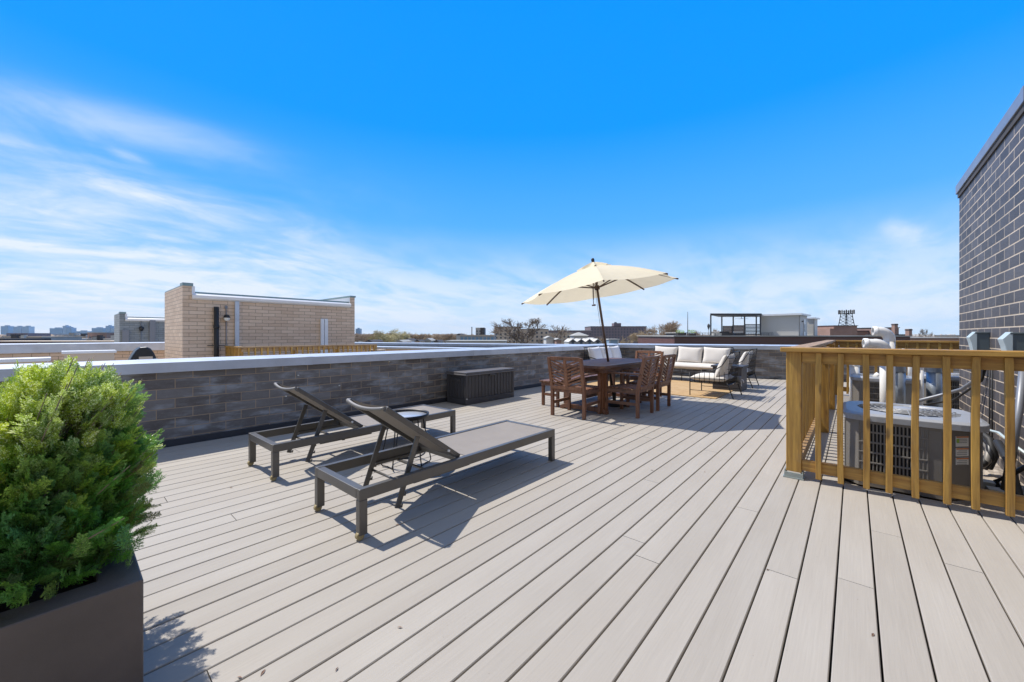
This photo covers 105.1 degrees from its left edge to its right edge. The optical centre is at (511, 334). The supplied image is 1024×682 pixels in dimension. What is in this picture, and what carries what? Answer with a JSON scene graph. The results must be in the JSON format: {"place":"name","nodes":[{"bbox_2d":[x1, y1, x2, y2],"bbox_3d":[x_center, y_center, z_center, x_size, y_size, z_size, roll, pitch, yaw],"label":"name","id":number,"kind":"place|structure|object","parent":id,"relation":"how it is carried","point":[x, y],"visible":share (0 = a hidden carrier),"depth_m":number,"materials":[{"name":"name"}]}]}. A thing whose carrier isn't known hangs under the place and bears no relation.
{"place":"outdoors","nodes":[
{"label":"outdoors","id":0,"kind":"place"},
{"bbox_2d":[1,325,13,334],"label":"tower block","id":1,"kind":"structure","parent":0,"point":[5,329],"depth_m":2400.00,"materials":[{"name":"blue glass"}]},
{"bbox_2d":[13,326,21,332],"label":"tower block","id":2,"kind":"structure","parent":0,"point":[17,329],"depth_m":2399.50,"materials":[{"name":"concrete"}]},
{"bbox_2d":[0,338,50,340],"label":"building","id":3,"kind":"structure","parent":0,"point":[25,339],"depth_m":125.04,"materials":[{"name":"concrete"}]},
{"bbox_2d":[6,333,50,335],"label":"building","id":4,"kind":"structure","parent":0,"point":[36,334],"depth_m":607.13,"materials":[{"name":"grey concrete"}]},
{"bbox_2d":[22,326,34,332],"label":"tower block","id":5,"kind":"structure","parent":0,"point":[27,329],"depth_m":2400.00,"materials":[{"name":"concrete"}]},
{"bbox_2d":[4,336,82,340],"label":"building","id":6,"kind":"structure","parent":0,"point":[66,338],"depth_m":156.11,"materials":[{"name":"grey concrete"}]},
{"bbox_2d":[50,327,62,333],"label":"tower block","id":7,"kind":"structure","parent":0,"point":[57,330],"depth_m":2400.00,"materials":[{"name":"blue glass"}]},
{"bbox_2d":[0,341,113,343],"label":"building","id":8,"kind":"structure","parent":0,"point":[3,342],"depth_m":74.85,"materials":[{"name":"grey brick"}]},
{"bbox_2d":[66,327,76,333],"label":"tower block","id":9,"kind":"structure","parent":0,"point":[70,330],"depth_m":2400.40,"materials":[{"name":"blue glass"}]},
{"bbox_2d":[92,327,105,331],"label":"tower block","id":10,"kind":"structure","parent":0,"point":[99,329],"depth_m":2399.50,"materials":[{"name":"blue glass"}]},
{"bbox_2d":[87,332,113,338],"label":"building","id":11,"kind":"structure","parent":0,"point":[106,335],"depth_m":180.00,"materials":[{"name":"grey concrete"}]},
{"bbox_2d":[425,338,434,342],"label":"house","id":12,"kind":"structure","parent":0,"point":[429,340],"depth_m":150.00,"materials":[{"name":"grey concrete"}]},
{"bbox_2d":[355,342,578,347],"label":"parapet wall","id":13,"kind":"structure","parent":0,"point":[485,345],"depth_m":17.62,"materials":[{"name":"grey brick"}]},
{"bbox_2d":[446,340,506,342],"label":"building","id":14,"kind":"structure","parent":0,"point":[475,341],"depth_m":70.00,"materials":[{"name":"grey concrete"}]},
{"bbox_2d":[476,328,485,334],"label":"penthouse block","id":15,"kind":"structure","parent":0,"point":[480,331],"depth_m":149.95,"materials":[{"name":"grey concrete"}]},
{"bbox_2d":[494,327,520,343],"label":"apartment house","id":16,"kind":"structure","parent":0,"point":[498,337],"depth_m":190.00,"materials":[{"name":"brown brick"}]},
{"bbox_2d":[0,0,1023,334],"label":"sky","id":17,"kind":"structure","parent":0,"point":[439,166],"materials":[{"name":"blue"}]},
{"bbox_2d":[521,329,548,343],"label":"apartment house","id":18,"kind":"structure","parent":0,"point":[542,334],"depth_m":200.00,"materials":[{"name":"grey concrete"}]},
{"bbox_2d":[549,330,591,337],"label":"apartment house","id":19,"kind":"structure","parent":0,"point":[588,332],"depth_m":330.00,"materials":[{"name":"grey concrete"}]},
{"bbox_2d":[129,374,1023,681],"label":"deck","id":20,"kind":"structure","parent":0,"point":[619,544],"depth_m":2.05,"materials":[{"name":"wood"}]},
{"bbox_2d":[0,531,142,681],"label":"planter","id":21,"kind":"object","parent":20,"relation":"on","point":[90,629],"visible":0.56,"depth_m":1.16,"materials":[{"name":"black metal"}]},
{"bbox_2d":[0,355,165,608],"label":"conifer shrub","id":22,"kind":"object","parent":21,"relation":"in","point":[79,449],"visible":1,"depth_m":1.27,"materials":[{"name":"green plant"}]},
{"bbox_2d":[247,382,455,480],"bbox_3d":[-1.555,0.825,4.149,0.620,0.750,1.982,0,0,41],"label":"sun lounger","id":23,"kind":"object","parent":20,"relation":"on","point":[356,423],"visible":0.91,"depth_m":3.72,"materials":[{"name":"metal"}]},
{"bbox_2d":[381,409,430,470],"bbox_3d":[-0.984,0.962,3.647,0.457,0.471,0.414,0,0,41],"label":"side table","id":24,"kind":"object","parent":20,"relation":"on","point":[412,415],"visible":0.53,"depth_m":3.64,"materials":[{"name":"metal"}]},
{"bbox_2d":[313,398,554,540],"bbox_3d":[-0.473,0.825,3.213,0.620,0.750,1.982,0,0,41],"label":"sun lounger","id":25,"kind":"object","parent":20,"relation":"on","point":[475,444],"visible":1,"depth_m":2.87,"materials":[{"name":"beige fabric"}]},
{"bbox_2d":[445,367,515,404],"bbox_3d":[-0.556,0.920,7.290,0.550,0.560,1.300,0,0,41],"label":"storage box","id":26,"kind":"object","parent":20,"relation":"on","point":[473,386],"visible":1,"depth_m":6.96,"materials":[{"name":"grey plastic"}]},
{"bbox_2d":[539,374,597,406],"bbox_3d":[1.109,0.985,7.157,0.354,0.430,1.560,0,0,41],"label":"bench","id":27,"kind":"object","parent":20,"relation":"on","point":[544,382],"visible":0.48,"depth_m":6.71,"materials":[{"name":"brown wood"}]},
{"bbox_2d":[547,356,600,419],"bbox_3d":[0.944,0.758,5.881,0.589,0.884,0.659,0,0,38],"label":"dining chair","id":28,"kind":"object","parent":20,"relation":"on","point":[568,387],"visible":0.99,"depth_m":5.71,"materials":[{"name":"brown wood"}]},
{"bbox_2d":[552,358,654,414],"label":"dining table","id":29,"kind":"object","parent":20,"relation":"on","point":[602,366],"visible":0.68,"depth_m":6.24,"materials":[{"name":"brown wood"}]},
{"bbox_2d":[584,346,631,375],"bbox_3d":[2.815,0.758,10.885,0.822,0.888,1.822,0,0,41],"label":"wire sofa","id":30,"kind":"object","parent":20,"relation":"on","point":[597,352],"visible":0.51,"depth_m":10.84,"materials":[{"name":"fabric"}]},
{"bbox_2d":[608,392,625,406],"bbox_3d":[1.761,1.050,6.746,0.460,0.300,0.460,0,0,41],"label":"umbrella base","id":31,"kind":"object","parent":20,"relation":"on","point":[612,404],"visible":0.33,"depth_m":6.57,"materials":[{"name":"black metal"}]},
{"bbox_2d":[521,258,678,397],"bbox_3d":[1.484,-0.098,6.797,2.477,2.483,2.504,0,0,31],"label":"patio umbrella","id":32,"kind":"object","parent":31,"relation":"on","point":[596,280],"visible":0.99,"depth_m":6.76,"materials":[{"name":"beige fabric"}]},
{"bbox_2d":[604,356,659,418],"bbox_3d":[1.828,0.758,5.985,0.659,0.884,0.589,0,0,41],"label":"dining chair","id":33,"kind":"object","parent":20,"relation":"on","point":[637,389],"visible":0.94,"depth_m":5.86,"materials":[{"name":"brown wood"}]},
{"bbox_2d":[624,350,663,396],"bbox_3d":[2.558,0.758,7.670,0.589,0.884,0.659,0,0,43],"label":"dining chair","id":34,"kind":"object","parent":20,"relation":"on","point":[633,377],"visible":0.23,"depth_m":7.75,"materials":[{"name":"brown wood"}]},
{"bbox_2d":[626,354,676,410],"bbox_3d":[2.322,0.758,6.550,0.659,0.884,0.589,0,0,40],"label":"dining chair","id":35,"kind":"object","parent":20,"relation":"on","point":[666,376],"visible":0.82,"depth_m":6.40,"materials":[{"name":"brown wood"}]},
{"bbox_2d":[587,377,731,398],"bbox_3d":[3.509,1.192,9.263,3.000,0.012,2.530,0,0,41],"label":"jute rug","id":36,"kind":"object","parent":20,"relation":"on","point":[680,388],"visible":0.29,"depth_m":8.53,"materials":[{"name":"wicker"}]},
{"bbox_2d":[689,351,743,399],"bbox_3d":[4.099,0.760,7.818,0.810,0.887,0.870,0,0,41],"label":"wire lounge chair","id":37,"kind":"object","parent":36,"relation":"on","point":[721,374],"visible":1,"depth_m":7.58,"materials":[{"name":"fabric"}]},
{"bbox_2d":[711,363,748,391],"bbox_3d":[4.809,0.930,8.652,0.620,0.540,0.620,0,0,41],"label":"fire pit table","id":38,"kind":"object","parent":36,"relation":"on","point":[741,369],"visible":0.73,"depth_m":8.42,"materials":[{"name":"grey"}]},
{"bbox_2d":[739,348,758,388],"bbox_3d":[5.346,0.760,9.298,0.780,0.887,0.800,0,0,41],"label":"wire lounge chair","id":39,"kind":"object","parent":36,"relation":"on","point":[745,358],"visible":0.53,"depth_m":8.98,"materials":[{"name":"fabric"}]},
{"bbox_2d":[653,346,733,380],"bbox_3d":[4.691,0.757,10.508,2.062,0.889,0.822,0,0,42],"label":"wire sofa","id":40,"kind":"object","parent":20,"relation":"on","point":[686,355],"visible":0.62,"depth_m":10.38,"materials":[{"name":"fabric"}]},
{"bbox_2d":[791,340,838,458],"bbox_3d":[4.503,0.650,5.658,0.190,1.099,6.212,0,0,41],"label":"deck railing","id":41,"kind":"object","parent":20,"relation":"on","point":[829,383],"visible":0.59,"depth_m":4.79,"materials":[{"name":"brown wood"}]},
{"bbox_2d":[836,340,958,393],"bbox_3d":[8.368,0.634,6.300,4.883,1.062,0.140,0,0,41],"label":"deck railing","id":42,"kind":"object","parent":20,"relation":"on","point":[951,345],"visible":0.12,"depth_m":7.19,"materials":[{"name":"brown wood"}]},
{"bbox_2d":[780,347,1023,516],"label":"deck railing","id":43,"kind":"object","parent":20,"relation":"on","point":[1008,363],"visible":1,"depth_m":2.81,"materials":[{"name":"brown wood"}]},
{"bbox_2d":[569,332,588,338],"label":"hip roof house","id":44,"kind":"structure","parent":0,"point":[578,335],"depth_m":150.00,"materials":[{"name":"white"}]},
{"bbox_2d":[606,339,619,343],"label":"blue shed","id":45,"kind":"structure","parent":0,"point":[614,341],"depth_m":75.00,"materials":[{"name":"metal"}]},
{"bbox_2d":[585,322,646,343],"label":"hospital block","id":46,"kind":"structure","parent":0,"point":[615,330],"depth_m":430.00,"materials":[{"name":"brown brick"}]},
{"bbox_2d":[637,335,912,344],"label":"maroon brick building","id":47,"kind":"structure","parent":0,"point":[732,339],"depth_m":45.00,"materials":[{"name":"brown brick"}]},
{"bbox_2d":[676,333,771,335],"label":"roof railing","id":48,"kind":"object","parent":47,"relation":"on","point":[725,334],"visible":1,"depth_m":45.79,"materials":[{"name":"black metal"}]},
{"bbox_2d":[719,331,731,335],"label":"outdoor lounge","id":49,"kind":"object","parent":47,"relation":"on","point":[724,332],"visible":0.8,"depth_m":47.61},
{"bbox_2d":[723,326,731,332],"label":"slat screen","id":50,"kind":"object","parent":47,"relation":"on","point":[727,328],"visible":0.66,"depth_m":53.19,"materials":[{"name":"brown wood"}]},
{"bbox_2d":[710,313,761,334],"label":"pergola","id":51,"kind":"object","parent":47,"relation":"on","point":[733,315],"visible":0.84,"depth_m":48.71,"materials":[{"name":"grey metal"}]},
{"bbox_2d":[732,325,743,334],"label":"slat screen","id":52,"kind":"object","parent":47,"relation":"on","point":[738,326],"visible":0.44,"depth_m":53.19,"materials":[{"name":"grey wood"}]},
{"bbox_2d":[733,331,745,335],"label":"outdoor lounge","id":53,"kind":"object","parent":47,"relation":"on","point":[737,333],"visible":0.95,"depth_m":47.65,"materials":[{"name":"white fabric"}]},
{"bbox_2d":[745,324,759,334],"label":"slat screen","id":54,"kind":"object","parent":47,"relation":"on","point":[752,328],"visible":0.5,"depth_m":53.19,"materials":[{"name":"metal"}]},
{"bbox_2d":[757,313,819,335],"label":"grey penthouse","id":55,"kind":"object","parent":47,"relation":"on","point":[796,324],"visible":0.9,"depth_m":47.36,"materials":[{"name":"paint"}]},
{"bbox_2d":[803,319,805,335],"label":"door","id":56,"kind":"structure","parent":55,"relation":"in","point":[804,323],"depth_m":47.35,"materials":[{"name":"white metal"}]},
{"bbox_2d":[817,325,857,334],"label":"brown brick building","id":57,"kind":"structure","parent":0,"point":[838,330],"depth_m":92.00,"materials":[{"name":"brick"}]},
{"bbox_2d":[838,310,854,324],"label":"telecom tower","id":58,"kind":"structure","parent":0,"point":[840,312],"depth_m":94.27,"materials":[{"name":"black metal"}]},
{"bbox_2d":[723,413,988,681],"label":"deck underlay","id":59,"kind":"object","parent":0,"point":[831,656],"depth_m":1.81,"materials":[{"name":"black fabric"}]},
{"bbox_2d":[910,337,958,340],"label":"building","id":60,"kind":"structure","parent":0,"point":[934,338],"depth_m":60.00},
{"bbox_2d":[912,335,958,336],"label":"building","id":61,"kind":"structure","parent":0,"point":[939,335],"depth_m":180.00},
{"label":"ground","id":62,"kind":"structure","parent":0,"visible":0},
{"bbox_2d":[368,328,408,341],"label":"bare tree","id":63,"kind":"object","parent":62,"relation":"on","point":[381,336],"visible":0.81,"depth_m":199.05,"materials":[{"name":"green plant"}]},
{"bbox_2d":[384,331,410,341],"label":"bare tree","id":64,"kind":"object","parent":62,"relation":"on","point":[403,338],"visible":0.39,"depth_m":210.92,"materials":[{"name":"brown plant"}]},
{"bbox_2d":[416,334,433,339],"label":"bare tree","id":65,"kind":"object","parent":62,"relation":"on","point":[421,336],"visible":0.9,"depth_m":287.42,"materials":[{"name":"brown plant"}]},
{"bbox_2d":[434,333,453,342],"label":"bare tree","id":66,"kind":"object","parent":62,"relation":"on","point":[446,338],"visible":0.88,"depth_m":289.06,"materials":[{"name":"brown plant"}]},
{"bbox_2d":[0,334,954,341],"bbox_3d":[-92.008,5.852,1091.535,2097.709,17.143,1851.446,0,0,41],"label":"distant woodland","id":67,"kind":"object","parent":62,"relation":"on","point":[1,336],"visible":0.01,"depth_m":705.46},
{"bbox_2d":[460,335,496,339],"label":"building","id":68,"kind":"structure","parent":62,"relation":"on","point":[477,337],"depth_m":129.92,"materials":[{"name":"grey glass"}]},
{"bbox_2d":[489,318,571,343],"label":"bare tree","id":69,"kind":"object","parent":62,"relation":"on","point":[515,336],"visible":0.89,"depth_m":144.36,"materials":[{"name":"brown plant"}]},
{"bbox_2d":[544,336,553,343],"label":"house","id":70,"kind":"structure","parent":62,"relation":"on","point":[548,340],"depth_m":105.00,"materials":[{"name":"grey concrete"}]},
{"bbox_2d":[553,338,561,343],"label":"house","id":71,"kind":"structure","parent":62,"relation":"on","point":[557,340],"depth_m":100.00,"materials":[{"name":"grey concrete"}]},
{"bbox_2d":[549,333,573,343],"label":"apartment house","id":72,"kind":"structure","parent":62,"relation":"on","point":[567,336],"depth_m":215.00,"materials":[{"name":"grey concrete"}]},
{"bbox_2d":[564,338,576,343],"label":"gabled house","id":73,"kind":"structure","parent":62,"relation":"on","point":[569,341],"depth_m":88.00,"materials":[{"name":"grey concrete"}]},
{"bbox_2d":[574,338,584,343],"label":"gabled house","id":74,"kind":"structure","parent":62,"relation":"on","point":[580,341],"depth_m":88.00,"materials":[{"name":"grey concrete"}]},
{"bbox_2d":[591,338,601,343],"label":"gabled house","id":75,"kind":"structure","parent":62,"relation":"on","point":[596,341],"depth_m":88.00,"materials":[{"name":"grey concrete"}]},
{"bbox_2d":[628,330,654,342],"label":"bare tree","id":76,"kind":"object","parent":62,"relation":"on","point":[634,337],"visible":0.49,"depth_m":231.86,"materials":[{"name":"brown plant"}]},
{"bbox_2d":[644,321,681,334],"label":"bare tree","id":77,"kind":"object","parent":62,"relation":"on","point":[670,327],"visible":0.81,"depth_m":166.88,"materials":[{"name":"brown plant"}]},
{"bbox_2d":[857,330,868,334],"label":"brown brick building","id":78,"kind":"structure","parent":62,"relation":"on","point":[861,332],"depth_m":100.00,"materials":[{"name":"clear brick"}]},
{"bbox_2d":[857,327,899,333],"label":"brown brick building","id":79,"kind":"structure","parent":62,"relation":"on","point":[889,328],"depth_m":99.81,"materials":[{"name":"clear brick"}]},
{"bbox_2d":[891,324,897,333],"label":"chimney","id":80,"kind":"object","parent":62,"relation":"on","point":[894,328],"visible":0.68,"depth_m":92.06,"materials":[{"name":"brick"}]},
{"bbox_2d":[905,329,912,335],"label":"chimney","id":81,"kind":"object","parent":62,"relation":"on","point":[908,332],"visible":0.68,"depth_m":80.12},
{"bbox_2d":[914,329,932,336],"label":"bare tree","id":82,"kind":"object","parent":62,"relation":"on","point":[922,333],"visible":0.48,"depth_m":170.05,"materials":[{"name":"brown plant"}]},
{"label":"roof","id":83,"kind":"structure","parent":0,"visible":0},
{"bbox_2d":[0,357,50,363],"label":"roof cabinet","id":84,"kind":"object","parent":83,"relation":"on","point":[24,360],"visible":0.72,"depth_m":5.64,"materials":[{"name":"white metal"}]},
{"bbox_2d":[0,342,164,362],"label":"parapet wall","id":85,"kind":"structure","parent":83,"relation":"on","point":[54,350],"depth_m":12.52,"materials":[{"name":"beige brick"}]},
{"bbox_2d":[61,350,116,361],"bbox_3d":[-8.563,0.757,7.944,0.410,0.885,0.747,0,0,41],"label":"roof cabinet","id":86,"kind":"object","parent":83,"relation":"on","point":[100,355],"visible":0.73,"depth_m":7.86,"materials":[{"name":"white metal"}]},
{"bbox_2d":[114,312,164,341],"bbox_3d":[-18.533,0.083,21.916,3.250,2.435,5.035,0,0,41],"label":"stair bulkhead","id":87,"kind":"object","parent":83,"relation":"on","point":[139,329],"visible":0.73,"depth_m":19.74,"materials":[{"name":"grey brick"}]},
{"bbox_2d":[128,347,156,359],"bbox_3d":[-8.342,0.708,8.849,0.492,0.885,0.476,0,0,41],"label":"covered grill","id":88,"kind":"object","parent":83,"relation":"on","point":[139,353],"visible":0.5,"depth_m":8.71,"materials":[{"name":"black plastic"}]},
{"bbox_2d":[165,282,355,358],"bbox_3d":[-8.502,-0.077,13.616,3.080,2.755,4.995,0,0,41],"label":"stair bulkhead","id":89,"kind":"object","parent":83,"relation":"on","point":[201,324],"visible":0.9,"depth_m":12.14,"materials":[{"name":"beige brick"}]},
{"bbox_2d":[224,344,376,356],"bbox_3d":[-6.531,0.759,12.543,1.460,0.882,4.093,0,0,41],"label":"neighbour railing","id":90,"kind":"object","parent":83,"relation":"on","point":[235,350],"visible":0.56,"depth_m":11.61,"materials":[{"name":"brown wood"}]},
{"bbox_2d":[0,343,620,447],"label":"parapet wall","id":91,"kind":"structure","parent":83,"relation":"on","point":[193,400],"depth_m":5.08,"materials":[{"name":"stone"}]},
{"bbox_2d":[355,346,479,351],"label":"parapet wall","id":92,"kind":"structure","parent":83,"relation":"on","point":[395,348],"depth_m":15.62,"materials":[{"name":"beige concrete"}]},
{"bbox_2d":[619,343,958,381],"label":"parapet wall","id":93,"kind":"structure","parent":83,"relation":"on","point":[770,361],"depth_m":10.83,"materials":[{"name":"brick"}]},
{"bbox_2d":[843,451,1023,516],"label":"roof gravel","id":94,"kind":"structure","parent":83,"relation":"on","point":[996,472],"depth_m":3.15,"materials":[{"name":"gravel"}]},
{"bbox_2d":[849,365,859,400],"bbox_3d":[5.789,0.814,6.593,0.180,0.932,0.156,0,0,41],"label":"vent pipe","id":95,"kind":"object","parent":94,"relation":"on","point":[853,369],"visible":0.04,"depth_m":6.59,"materials":[{"name":"white plastic"}]},
{"bbox_2d":[862,338,891,402],"bbox_3d":[4.978,0.663,5.338,0.296,1.235,0.137,0,0,27],"label":"vent pipe","id":96,"kind":"object","parent":94,"relation":"on","point":[872,343],"visible":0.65,"depth_m":5.30,"materials":[{"name":"white plastic"}]},
{"bbox_2d":[871,326,895,402],"bbox_3d":[5.341,0.577,5.627,0.248,1.406,0.141,0,0,27],"label":"vent pipe","id":97,"kind":"object","parent":94,"relation":"on","point":[887,335],"visible":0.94,"depth_m":5.56,"materials":[{"name":"white plastic"}]},
{"bbox_2d":[850,373,920,404],"bbox_3d":[5.788,0.938,6.111,0.780,0.644,0.780,0,0,41],"label":"air conditioner","id":98,"kind":"object","parent":94,"relation":"on","point":[857,385],"visible":0.24,"depth_m":5.95,"materials":[{"name":"black"}]},
{"bbox_2d":[895,367,906,403],"bbox_3d":[5.585,0.760,5.787,0.351,1.041,0.201,0,0,27],"label":"vent duct","id":99,"kind":"object","parent":94,"relation":"on","point":[900,385],"visible":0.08,"depth_m":5.67,"materials":[{"name":"white plastic"}]},
{"bbox_2d":[843,401,989,499],"bbox_3d":[3.433,0.946,3.414,0.860,0.629,0.880,0,0,41],"label":"air conditioner","id":100,"kind":"object","parent":94,"relation":"on","point":[930,442],"visible":0.66,"depth_m":3.14,"materials":[{"name":"black"}]},
{"bbox_2d":[919,368,923,405],"bbox_3d":[6.017,0.827,5.813,0.136,0.906,0.082,0,0,27],"label":"vent pipe","id":101,"kind":"object","parent":94,"relation":"on","point":[921,391],"visible":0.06,"depth_m":5.77,"materials":[{"name":"white plastic"}]},
{"bbox_2d":[925,368,942,406],"bbox_3d":[6.296,0.767,5.936,0.355,1.025,0.210,0,0,27],"label":"vent duct","id":102,"kind":"object","parent":94,"relation":"on","point":[933,381],"visible":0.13,"depth_m":5.84,"materials":[{"name":"white plastic"}]},
{"bbox_2d":[924,372,958,409],"bbox_3d":[6.983,0.933,6.262,0.780,0.654,0.780,0,0,41],"label":"air conditioner","id":103,"kind":"object","parent":94,"relation":"on","point":[955,383],"visible":0.12,"depth_m":5.99,"materials":[{"name":"black"}]},
{"bbox_2d":[983,479,995,488],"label":"paver block","id":104,"kind":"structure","parent":94,"relation":"on","point":[986,482],"depth_m":3.25,"materials":[{"name":"grey concrete"}]},
{"bbox_2d":[986,486,1015,493],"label":"paver block","id":105,"kind":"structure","parent":94,"relation":"on","point":[993,488],"depth_m":3.12,"materials":[{"name":"grey concrete"}]},
{"bbox_2d":[983,432,1023,495],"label":"insulated line bundle","id":106,"kind":"object","parent":94,"relation":"on","point":[992,448],"visible":0.48,"depth_m":3.53,"materials":[{"name":"black rubber"}]},
{"bbox_2d":[955,85,1023,483],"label":"brick stair bulkhead","id":107,"kind":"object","parent":83,"relation":"on","point":[989,190],"visible":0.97,"depth_m":3.98,"materials":[{"name":"brick"}]},
{"bbox_2d":[966,332,989,349],"bbox_3d":[5.049,0.092,4.249,0.144,0.255,0.166,0,0,41],"label":"disconnect box","id":108,"kind":"object","parent":107,"relation":"attached to","point":[978,340],"visible":0.73,"depth_m":4.19,"materials":[{"name":"grey"}]},
{"bbox_2d":[919,370,992,436],"bbox_3d":[5.095,0.685,4.546,0.394,0.930,1.077,0,0,5],"label":"conduit","id":109,"kind":"object","parent":108,"relation":"attached to","point":[968,384],"visible":0.47,"depth_m":4.25,"materials":[{"name":"grey"}]},
{"bbox_2d":[990,429,1023,453],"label":"hose","id":110,"kind":"object","parent":107,"relation":"attached to","point":[1003,436],"visible":0.26,"depth_m":3.42,"materials":[{"name":"grey paint"}]},
{"bbox_2d":[998,332,1023,350],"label":"disconnect box","id":111,"kind":"object","parent":107,"relation":"attached to","point":[1010,341],"visible":0.73,"depth_m":3.25,"materials":[{"name":"grey"}]},
{"bbox_2d":[1000,371,1023,490],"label":"leaning conduit","id":112,"kind":"object","parent":107,"relation":"attached to","point":[1019,404],"visible":0.42,"depth_m":2.93,"materials":[{"name":"grey"}]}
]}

